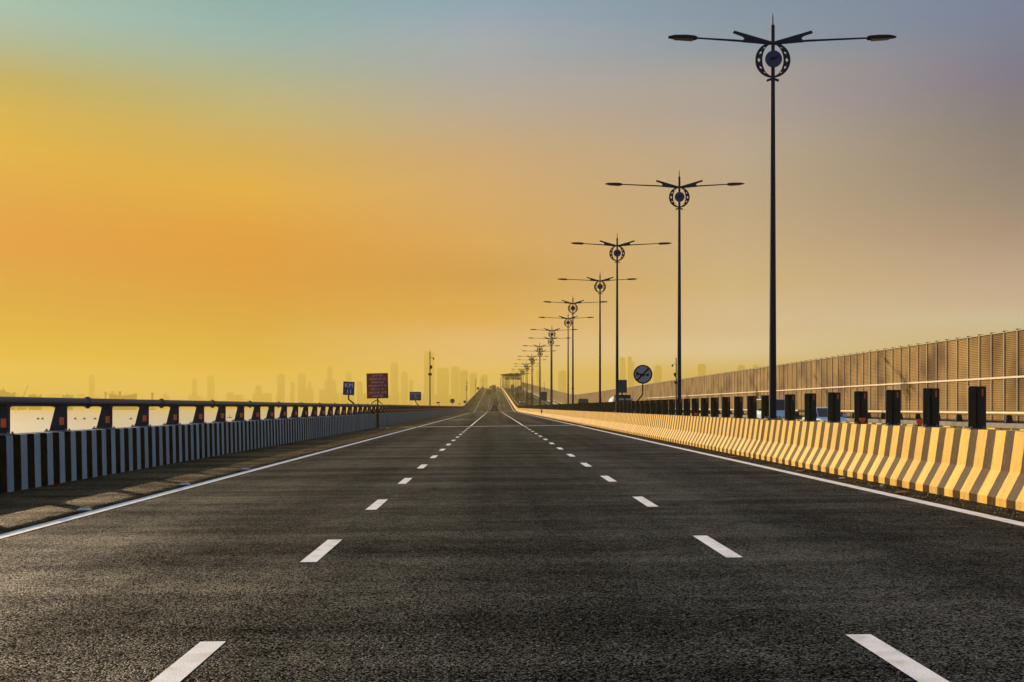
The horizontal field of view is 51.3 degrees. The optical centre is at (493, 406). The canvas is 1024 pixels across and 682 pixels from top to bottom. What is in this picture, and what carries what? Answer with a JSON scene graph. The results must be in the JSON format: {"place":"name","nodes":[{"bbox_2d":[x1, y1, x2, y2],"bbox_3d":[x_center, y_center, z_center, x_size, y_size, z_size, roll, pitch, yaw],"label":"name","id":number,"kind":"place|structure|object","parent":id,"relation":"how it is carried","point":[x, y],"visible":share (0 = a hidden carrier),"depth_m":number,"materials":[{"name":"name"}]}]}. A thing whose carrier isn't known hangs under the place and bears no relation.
{"place":"outdoors","nodes":[
{"label":"outdoors","id":0,"kind":"place"},
{"bbox_2d":[10,408,375,432],"bbox_3d":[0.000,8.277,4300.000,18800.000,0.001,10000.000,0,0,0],"label":"sea","id":1,"kind":"structure","parent":0,"point":[25,421],"depth_m":920.72,"materials":[{"name":"beige liquid"}]},
{"bbox_2d":[0,388,14,409],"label":"ship","id":2,"kind":"object","parent":1,"relation":"on","point":[3,392],"visible":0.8,"depth_m":2995.69},
{"bbox_2d":[16,386,27,409],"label":"crane barge","id":3,"kind":"object","parent":1,"relation":"on","point":[21,407],"visible":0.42,"depth_m":2994.86},
{"bbox_2d":[28,391,41,409],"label":"ship","id":4,"kind":"object","parent":1,"relation":"on","point":[35,407],"visible":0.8,"depth_m":2996.82},
{"bbox_2d":[62,393,72,409],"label":"ship","id":5,"kind":"object","parent":1,"relation":"on","point":[68,396],"visible":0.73,"depth_m":2997.04},
{"bbox_2d":[89,375,94,408],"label":"tower block","id":6,"kind":"structure","parent":1,"relation":"on","point":[91,386],"depth_m":5388.65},
{"bbox_2d":[109,391,136,409],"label":"ship","id":7,"kind":"object","parent":1,"relation":"on","point":[114,396],"visible":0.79,"depth_m":2994.26},
{"bbox_2d":[192,377,196,408],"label":"tower block","id":8,"kind":"structure","parent":1,"relation":"on","point":[194,389],"depth_m":5569.95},
{"bbox_2d":[207,376,214,407],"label":"tower block","id":9,"kind":"structure","parent":1,"relation":"on","point":[210,388],"depth_m":5684.60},
{"bbox_2d":[255,385,261,408],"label":"tower block","id":10,"kind":"structure","parent":1,"relation":"on","point":[258,393],"depth_m":5446.88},
{"bbox_2d":[277,374,284,408],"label":"tower block","id":11,"kind":"structure","parent":1,"relation":"on","point":[280,387],"depth_m":5383.78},
{"bbox_2d":[291,382,294,408],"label":"tower block","id":12,"kind":"structure","parent":1,"relation":"on","point":[292,392],"depth_m":5511.71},
{"bbox_2d":[298,372,305,407],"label":"tower block","id":13,"kind":"structure","parent":1,"relation":"on","point":[301,387],"depth_m":5621.37,"materials":[{"name":"concrete"}]},
{"bbox_2d":[327,366,331,408],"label":"tower block","id":14,"kind":"structure","parent":1,"relation":"on","point":[329,384],"depth_m":5449.34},
{"bbox_2d":[324,380,335,408],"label":"tower block","id":15,"kind":"structure","parent":1,"relation":"on","point":[333,391],"depth_m":5553.19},
{"bbox_2d":[346,372,351,407],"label":"tower block","id":16,"kind":"structure","parent":1,"relation":"on","point":[348,376],"depth_m":5686.31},
{"bbox_2d":[357,381,362,408],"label":"tower block","id":17,"kind":"structure","parent":1,"relation":"on","point":[359,392],"depth_m":5387.03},
{"bbox_2d":[391,362,397,404],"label":"tower block","id":18,"kind":"structure","parent":1,"relation":"on","point":[394,382],"depth_m":5501.77,"materials":[{"name":"concrete"}]},
{"bbox_2d":[401,370,407,404],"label":"tower block","id":19,"kind":"structure","parent":1,"relation":"on","point":[404,387],"depth_m":5623.06,"materials":[{"name":"concrete"}]},
{"bbox_2d":[424,351,434,405],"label":"tower block","id":20,"kind":"structure","parent":1,"relation":"on","point":[427,356],"depth_m":5434.59,"materials":[{"name":"concrete"}]},
{"bbox_2d":[437,368,448,405],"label":"tower block","id":21,"kind":"structure","parent":1,"relation":"on","point":[443,386],"depth_m":5549.84,"materials":[{"name":"concrete"}]},
{"bbox_2d":[451,367,459,405],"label":"tower block","id":22,"kind":"structure","parent":1,"relation":"on","point":[455,383],"depth_m":5677.75,"materials":[{"name":"concrete"}]},
{"bbox_2d":[460,370,467,405],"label":"tower block","id":23,"kind":"structure","parent":1,"relation":"on","point":[463,376],"depth_m":5380.54,"materials":[{"name":"concrete"}]},
{"bbox_2d":[470,373,476,398],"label":"tower block","id":24,"kind":"structure","parent":1,"relation":"on","point":[473,376],"depth_m":5501.77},
{"bbox_2d":[481,375,487,387],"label":"tower block","id":25,"kind":"structure","parent":1,"relation":"on","point":[484,381],"depth_m":5623.06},
{"bbox_2d":[536,369,541,386],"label":"tower block","id":26,"kind":"structure","parent":1,"relation":"on","point":[537,377],"depth_m":5626.45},
{"bbox_2d":[627,357,633,386],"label":"tower block","id":27,"kind":"structure","parent":1,"relation":"on","point":[630,372],"depth_m":5442.78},
{"bbox_2d":[654,365,661,382],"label":"tower block","id":28,"kind":"structure","parent":1,"relation":"on","point":[657,373],"depth_m":5561.57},
{"bbox_2d":[696,364,705,376],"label":"tower block","id":29,"kind":"structure","parent":1,"relation":"on","point":[700,369],"depth_m":5677.75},
{"bbox_2d":[736,365,744,370],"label":"tower block","id":30,"kind":"structure","parent":1,"relation":"on","point":[740,367],"depth_m":5380.54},
{"bbox_2d":[15,405,450,407],"bbox_3d":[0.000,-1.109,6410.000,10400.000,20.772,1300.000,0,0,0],"label":"shore","id":31,"kind":"structure","parent":0,"point":[165,407],"depth_m":5778.77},
{"bbox_2d":[15,389,469,404],"bbox_3d":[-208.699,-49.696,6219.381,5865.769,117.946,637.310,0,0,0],"label":"distant city","id":32,"kind":"object","parent":31,"relation":"on","point":[266,397],"visible":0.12,"depth_m":6088.36},
{"bbox_2d":[308,381,310,407],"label":"tower block","id":33,"kind":"structure","parent":31,"relation":"on","point":[309,391],"depth_m":5751.35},
{"bbox_2d":[409,380,413,404],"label":"tower block","id":34,"kind":"structure","parent":31,"relation":"on","point":[411,387],"depth_m":5747.89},
{"bbox_2d":[558,371,565,392],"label":"tower block","id":35,"kind":"structure","parent":31,"relation":"on","point":[561,381],"depth_m":5739.24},
{"bbox_2d":[619,357,625,379],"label":"tower block","id":36,"kind":"structure","parent":31,"relation":"on","point":[622,368],"depth_m":5744.43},
{"bbox_2d":[0,388,1023,681],"bbox_3d":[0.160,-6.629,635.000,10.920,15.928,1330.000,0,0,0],"label":"road","id":37,"kind":"structure","parent":0,"point":[518,552],"depth_m":8.10,"materials":[{"name":"asphalt"}]},
{"bbox_2d":[0,388,485,532],"bbox_3d":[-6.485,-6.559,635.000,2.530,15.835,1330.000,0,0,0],"label":"road shoulder","id":38,"kind":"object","parent":37,"relation":"attached to","point":[21,513],"visible":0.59,"depth_m":19.58},
{"bbox_2d":[366,373,387,427],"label":"notice board","id":39,"kind":"object","parent":38,"relation":"on","point":[377,385],"visible":1,"depth_m":69.54,"materials":[{"name":"red paint"}]},
{"bbox_2d":[379,425,568,427],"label":"expansion joints","id":40,"kind":"object","parent":37,"relation":"on","point":[477,426],"visible":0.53,"depth_m":69.97,"materials":[{"name":"metal"}]},
{"bbox_2d":[490,405,498,411],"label":"car","id":41,"kind":"object","parent":37,"relation":"on","point":[494,407],"visible":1,"depth_m":253.90,"materials":[{"name":"paint"}]},
{"bbox_2d":[0,388,1023,681],"bbox_3d":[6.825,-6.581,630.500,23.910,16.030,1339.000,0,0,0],"label":"lane markings","id":42,"kind":"object","parent":37,"relation":"on","point":[188,662],"visible":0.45,"depth_m":9.76,"materials":[{"name":"paint"}]},
{"bbox_2d":[501,388,1023,521],"bbox_3d":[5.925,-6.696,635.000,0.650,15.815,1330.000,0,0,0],"label":"median gutter","id":43,"kind":"object","parent":37,"relation":"on","point":[984,508],"visible":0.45,"depth_m":16.79,"materials":[{"name":"concrete"}]},
{"bbox_2d":[0,433,1023,526],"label":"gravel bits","id":44,"kind":"object","parent":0,"point":[354,441],"visible":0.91,"depth_m":17.23,"materials":[{"name":"gravel"}]},
{"bbox_2d":[0,0,1023,404],"label":"sky","id":45,"kind":"structure","parent":0,"point":[242,194],"materials":[{"name":"orange"}]},
{"bbox_2d":[505,388,549,405],"bbox_3d":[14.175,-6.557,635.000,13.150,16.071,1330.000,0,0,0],"label":"opposite road","id":46,"kind":"structure","parent":0,"point":[535,400],"depth_m":408.56,"materials":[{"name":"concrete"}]},
{"bbox_2d":[577,399,588,402],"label":"van","id":47,"kind":"object","parent":46,"relation":"on","point":[582,400],"visible":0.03,"depth_m":170.67,"materials":[{"name":"paint"}]},
{"bbox_2d":[609,395,632,401],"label":"truck","id":48,"kind":"object","parent":46,"relation":"on","point":[621,398],"visible":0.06,"depth_m":130.75,"materials":[{"name":"silver metal"}]},
{"bbox_2d":[757,399,784,418],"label":"van","id":49,"kind":"object","parent":46,"relation":"on","point":[780,403],"visible":0.07,"depth_m":70.77,"materials":[{"name":"blue paint"}]},
{"bbox_2d":[802,407,847,420],"bbox_3d":[17.450,0.712,56.019,1.840,1.400,3.962,0,0,0],"label":"car","id":50,"kind":"object","parent":46,"relation":"on","point":[821,413],"visible":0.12,"depth_m":55.35,"materials":[{"name":"blue paint"}]},
{"bbox_3d":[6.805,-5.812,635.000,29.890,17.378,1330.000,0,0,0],"label":"bridge deck","id":51,"kind":"structure","parent":0,"visible":0},
{"bbox_2d":[0,396,375,493],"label":"parapet","id":52,"kind":"structure","parent":51,"relation":"on","point":[57,452],"depth_m":23.54,"materials":[{"name":"metal"}]},
{"bbox_2d":[343,381,354,414],"bbox_3d":[-8.185,-0.500,60.423,0.701,1.893,0.103,0,0,0],"label":"kilometre sign","id":53,"kind":"object","parent":52,"relation":"attached to","point":[348,388],"visible":0.96,"depth_m":60.38,"materials":[{"name":"metal"}]},
{"bbox_2d":[374,404,462,426],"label":"parapet","id":54,"kind":"structure","parent":51,"relation":"on","point":[392,414],"depth_m":98.00,"materials":[{"name":"metal"}]},
{"bbox_2d":[410,392,420,404],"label":"road sign","id":55,"kind":"object","parent":54,"relation":"on","point":[415,396],"visible":0.81,"depth_m":114.98,"materials":[{"name":"metal"}]},
{"bbox_2d":[428,357,433,405],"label":"camera mast","id":56,"kind":"object","parent":54,"relation":"on","point":[430,373],"visible":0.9,"depth_m":133.96,"materials":[{"name":"metal"}]},
{"bbox_2d":[462,386,483,411],"bbox_3d":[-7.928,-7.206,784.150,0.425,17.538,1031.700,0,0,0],"label":"parapet","id":57,"kind":"structure","parent":51,"relation":"on","point":[467,404],"depth_m":359.32,"materials":[{"name":"concrete"}]},
{"bbox_2d":[501,387,518,411],"bbox_3d":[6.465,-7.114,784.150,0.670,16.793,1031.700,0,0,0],"label":"median barrier","id":58,"kind":"object","parent":51,"relation":"on","point":[514,406],"visible":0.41,"depth_m":361.68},
{"bbox_2d":[510,373,528,405],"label":"street lamp","id":59,"kind":"object","parent":58,"relation":"on","point":[518,385],"visible":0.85,"depth_m":274.36,"materials":[{"name":"metal"}]},
{"bbox_2d":[518,408,589,424],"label":"median barrier","id":60,"kind":"object","parent":51,"relation":"on","point":[580,417],"visible":0.66,"depth_m":95.86,"materials":[{"name":"concrete"}]},
{"bbox_2d":[518,355,547,404],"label":"street lamp","id":61,"kind":"object","parent":60,"relation":"on","point":[531,371],"visible":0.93,"depth_m":180.76,"materials":[{"name":"metal"}]},
{"bbox_2d":[522,344,559,404],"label":"street lamp","id":62,"kind":"object","parent":60,"relation":"on","point":[540,349],"visible":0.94,"depth_m":149.55,"materials":[{"name":"metal"}]},
{"bbox_2d":[530,328,577,409],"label":"street lamp","id":63,"kind":"object","parent":60,"relation":"on","point":[552,334],"visible":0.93,"depth_m":118.36,"materials":[{"name":"metal"}]},
{"bbox_2d":[543,298,607,410],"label":"street lamp","id":64,"kind":"object","parent":60,"relation":"on","point":[572,306],"visible":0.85,"depth_m":87.16,"materials":[{"name":"metal"}]},
{"bbox_2d":[586,411,652,436],"bbox_3d":[6.465,0.797,56.455,0.670,1.000,27.590,0,0,0],"label":"median barrier","id":65,"kind":"object","parent":51,"relation":"on","point":[635,424],"visible":0.67,"depth_m":51.51,"materials":[{"name":"concrete"}]},
{"bbox_2d":[616,402,619,412],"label":"anti glare panel","id":66,"kind":"object","parent":65,"relation":"on","point":[617,407],"visible":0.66,"depth_m":55.18,"materials":[{"name":"black plastic"}]},
{"bbox_2d":[571,238,671,412],"bbox_3d":[6.710,-4.438,56.002,5.300,9.470,0.340,0,0,0],"label":"street lamp","id":67,"kind":"object","parent":65,"relation":"on","point":[617,253],"visible":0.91,"depth_m":55.96,"materials":[{"name":"metal"}]},
{"bbox_2d":[623,401,626,412],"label":"anti glare panel","id":68,"kind":"object","parent":65,"relation":"on","point":[624,406],"visible":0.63,"depth_m":52.19,"materials":[{"name":"black plastic"}]},
{"bbox_2d":[627,401,630,412],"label":"anti glare panel","id":69,"kind":"object","parent":65,"relation":"on","point":[628,406],"visible":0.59,"depth_m":50.69,"materials":[{"name":"black plastic"}]},
{"bbox_2d":[631,401,634,412],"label":"anti glare panel","id":70,"kind":"object","parent":65,"relation":"on","point":[632,406],"visible":0.54,"depth_m":49.19,"materials":[{"name":"black plastic"}]},
{"bbox_2d":[635,401,639,413],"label":"anti glare panel","id":71,"kind":"object","parent":65,"relation":"on","point":[637,405],"visible":0.84,"depth_m":47.69,"materials":[{"name":"black plastic"}]},
{"bbox_2d":[640,401,644,413],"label":"anti glare panel","id":72,"kind":"object","parent":65,"relation":"on","point":[642,407],"visible":0.85,"depth_m":46.19,"materials":[{"name":"black plastic"}]},
{"bbox_2d":[633,365,651,412],"bbox_3d":[6.800,-0.759,48.509,0.860,2.313,0.106,0,0,0],"label":"round sign","id":73,"kind":"object","parent":65,"relation":"attached to","point":[642,374],"visible":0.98,"depth_m":48.47,"materials":[{"name":"metal"}]},
{"bbox_2d":[645,400,649,413],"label":"anti glare panel","id":74,"kind":"object","parent":65,"relation":"on","point":[647,406],"visible":0.82,"depth_m":44.69,"materials":[{"name":"black plastic"}]},
{"bbox_2d":[650,400,655,413],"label":"anti glare panel","id":75,"kind":"object","parent":65,"relation":"on","point":[652,406],"visible":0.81,"depth_m":43.19,"materials":[{"name":"black plastic"}]},
{"bbox_2d":[672,358,676,407],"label":"camera mast","id":76,"kind":"object","parent":51,"relation":"on","point":[675,375],"visible":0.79,"depth_m":123.44,"materials":[{"name":"metal"}]},
{"bbox_2d":[647,414,763,457],"bbox_3d":[6.465,0.797,33.880,0.670,1.000,17.440,0,0,0],"label":"median barrier","id":77,"kind":"object","parent":51,"relation":"on","point":[740,436],"visible":0.67,"depth_m":30.56,"materials":[{"name":"concrete"}]},
{"bbox_2d":[656,400,661,414],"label":"anti glare panel","id":78,"kind":"object","parent":77,"relation":"on","point":[658,406],"visible":0.97,"depth_m":41.69,"materials":[{"name":"black plastic"}]},
{"bbox_2d":[662,400,668,414],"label":"anti glare panel","id":79,"kind":"object","parent":77,"relation":"on","point":[664,407],"visible":1,"depth_m":40.18,"materials":[{"name":"black plastic"}]},
{"bbox_2d":[669,399,674,414],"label":"anti glare panel","id":80,"kind":"object","parent":77,"relation":"on","point":[671,406],"visible":0.89,"depth_m":38.69,"materials":[{"name":"black plastic"}]},
{"bbox_2d":[676,399,682,414],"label":"anti glare panel","id":81,"kind":"object","parent":77,"relation":"on","point":[679,406],"visible":0.98,"depth_m":37.19,"materials":[{"name":"black plastic"}]},
{"bbox_2d":[683,399,689,415],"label":"anti glare panel","id":82,"kind":"object","parent":77,"relation":"on","point":[686,407],"visible":1,"depth_m":35.69,"materials":[{"name":"black plastic"}]},
{"bbox_2d":[691,398,698,415],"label":"anti glare panel","id":83,"kind":"object","parent":77,"relation":"on","point":[695,405],"visible":0.9,"depth_m":34.19,"materials":[{"name":"black plastic"}]},
{"bbox_2d":[700,398,708,416],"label":"anti glare panel","id":84,"kind":"object","parent":77,"relation":"on","point":[704,407],"visible":1,"depth_m":32.69,"materials":[{"name":"black plastic"}]},
{"bbox_2d":[710,397,718,416],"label":"anti glare panel","id":85,"kind":"object","parent":77,"relation":"on","point":[714,402],"visible":0.93,"depth_m":31.19,"materials":[{"name":"black plastic"}]},
{"bbox_2d":[721,397,729,417],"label":"anti glare panel","id":86,"kind":"object","parent":77,"relation":"on","point":[725,407],"visible":1,"depth_m":29.68,"materials":[{"name":"black plastic"}]},
{"bbox_2d":[734,396,742,417],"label":"anti glare panel","id":87,"kind":"object","parent":77,"relation":"on","point":[738,406],"visible":0.9,"depth_m":28.18,"materials":[{"name":"black plastic"}]},
{"bbox_2d":[746,396,756,418],"bbox_3d":[6.474,0.010,26.700,0.243,0.572,0.140,-1,0,-1],"label":"anti glare panel","id":88,"kind":"object","parent":77,"relation":"on","point":[751,407],"visible":1,"depth_m":26.69,"materials":[{"name":"black plastic"}]},
{"bbox_2d":[761,395,768,418],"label":"anti glare panel","id":89,"kind":"object","parent":77,"relation":"on","point":[764,405],"visible":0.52,"depth_m":25.31,"materials":[{"name":"black plastic"}]},
{"bbox_2d":[504,388,1023,430],"bbox_3d":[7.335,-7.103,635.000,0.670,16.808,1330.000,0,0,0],"label":"median barrier","id":90,"kind":"object","parent":51,"relation":"on","point":[1000,428],"visible":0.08,"depth_m":18.25,"materials":[{"name":"concrete"}]},
{"bbox_2d":[522,370,525,405],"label":"street lamp","id":91,"kind":"object","parent":90,"relation":"on","point":[523,386],"visible":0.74,"depth_m":261.94,"materials":[{"name":"metal"}]},
{"bbox_2d":[522,364,532,404],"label":"street lamp","id":92,"kind":"object","parent":90,"relation":"on","point":[527,369],"visible":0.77,"depth_m":230.54,"materials":[{"name":"metal"}]},
{"bbox_2d":[518,359,545,404],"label":"street lamp","id":93,"kind":"object","parent":90,"relation":"on","point":[532,381],"visible":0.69,"depth_m":199.16,"materials":[{"name":"metal"}]},
{"bbox_2d":[535,350,544,404],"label":"street lamp","id":94,"kind":"object","parent":90,"relation":"on","point":[540,373],"visible":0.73,"depth_m":167.76,"materials":[{"name":"metal"}]},
{"bbox_2d":[541,392,546,404],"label":"road sign","id":95,"kind":"object","parent":90,"relation":"attached to","point":[543,396],"visible":0.88,"depth_m":146.98,"materials":[{"name":"metal"}]},
{"bbox_2d":[539,337,560,403],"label":"street lamp","id":96,"kind":"object","parent":90,"relation":"on","point":[550,362],"visible":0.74,"depth_m":136.38,"materials":[{"name":"metal"}]},
{"bbox_2d":[539,314,593,403],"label":"street lamp","id":97,"kind":"object","parent":90,"relation":"on","point":[567,322],"visible":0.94,"depth_m":104.96,"materials":[{"name":"metal"}]},
{"bbox_2d":[559,275,635,401],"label":"street lamp","id":98,"kind":"object","parent":90,"relation":"on","point":[599,286],"visible":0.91,"depth_m":73.56,"materials":[{"name":"metal"}]},
{"bbox_2d":[619,380,626,400],"bbox_3d":[6.952,-0.532,57.532,0.505,1.859,0.107,0,0,0],"label":"road sign","id":99,"kind":"object","parent":90,"relation":"attached to","point":[622,386],"visible":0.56,"depth_m":57.48,"materials":[{"name":"metal"}]},
{"bbox_2d":[605,171,744,414],"bbox_3d":[7.175,-4.528,42.201,5.510,9.750,0.340,0,0,0],"label":"street lamp","id":100,"kind":"object","parent":90,"relation":"on","point":[679,196],"visible":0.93,"depth_m":42.16,"materials":[{"name":"metal"}]},
{"bbox_2d":[522,329,1023,423],"bbox_3d":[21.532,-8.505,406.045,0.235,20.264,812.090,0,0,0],"label":"noise barrier","id":101,"kind":"object","parent":51,"relation":"on","point":[952,370],"visible":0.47,"depth_m":57.35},
{"bbox_2d":[522,387,1023,427],"bbox_3d":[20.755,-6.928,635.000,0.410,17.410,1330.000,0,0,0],"label":"parapet","id":102,"kind":"structure","parent":51,"relation":"on","point":[959,421],"depth_m":49.15,"materials":[{"name":"concrete"}]},
{"bbox_2d":[754,420,1023,510],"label":"median barrier","id":103,"kind":"object","parent":51,"relation":"on","point":[985,466],"visible":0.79,"depth_m":15.91,"materials":[{"name":"concrete"}]},
{"bbox_2d":[668,14,896,419],"bbox_3d":[6.710,-4.438,24.800,5.300,9.470,0.340,0,0,0],"label":"street lamp","id":104,"kind":"object","parent":103,"relation":"on","point":[773,58],"visible":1,"depth_m":24.76,"materials":[{"name":"metal"}]},
{"bbox_2d":[785,394,795,420],"bbox_3d":[6.476,0.010,23.280,0.243,0.572,0.140,0,0,-4],"label":"anti glare panel","id":105,"kind":"object","parent":103,"relation":"on","point":[790,407],"visible":1,"depth_m":23.27,"materials":[{"name":"black plastic"}]},
{"bbox_2d":[804,393,815,420],"bbox_3d":[6.474,0.010,21.780,0.243,0.572,0.140,0,0,2],"label":"anti glare panel","id":106,"kind":"object","parent":103,"relation":"on","point":[809,406],"visible":1,"depth_m":21.77,"materials":[{"name":"black plastic"}]},
{"bbox_2d":[827,392,840,422],"bbox_3d":[6.479,0.010,20.280,0.243,0.572,0.140,1,0,4],"label":"anti glare panel","id":107,"kind":"object","parent":103,"relation":"on","point":[834,405],"visible":1,"depth_m":20.27,"materials":[{"name":"black plastic"}]},
{"bbox_2d":[853,391,867,423],"bbox_3d":[6.473,0.010,18.780,0.243,0.572,0.140,-1,0,-1],"label":"anti glare panel","id":108,"kind":"object","parent":103,"relation":"on","point":[860,404],"visible":1,"depth_m":18.77,"materials":[{"name":"black plastic"}]},
{"bbox_2d":[884,390,900,424],"bbox_3d":[6.477,0.010,17.280,0.243,0.572,0.140,0,0,1],"label":"anti glare panel","id":109,"kind":"object","parent":103,"relation":"on","point":[893,409],"visible":0.87,"depth_m":17.27,"materials":[{"name":"black plastic"}]},
{"bbox_2d":[916,419,922,425],"bbox_3d":[6.620,0.242,16.578,0.110,0.105,0.064,0,0,0],"label":"cap reflector","id":110,"kind":"object","parent":103,"relation":"on","point":[919,422],"visible":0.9,"depth_m":16.55,"materials":[{"name":"red plastic"}]},
{"bbox_2d":[921,388,939,426],"bbox_3d":[6.477,0.010,15.780,0.243,0.572,0.140,0,0,2],"label":"anti glare panel","id":111,"kind":"object","parent":103,"relation":"on","point":[930,407],"visible":0.99,"depth_m":15.77,"materials":[{"name":"black plastic"}]},
{"bbox_2d":[965,386,986,428],"bbox_3d":[6.476,0.010,14.280,0.243,0.572,0.140,0,0,0],"label":"anti glare panel","id":112,"kind":"object","parent":103,"relation":"on","point":[976,407],"visible":0.94,"depth_m":14.27,"materials":[{"name":"black plastic"}]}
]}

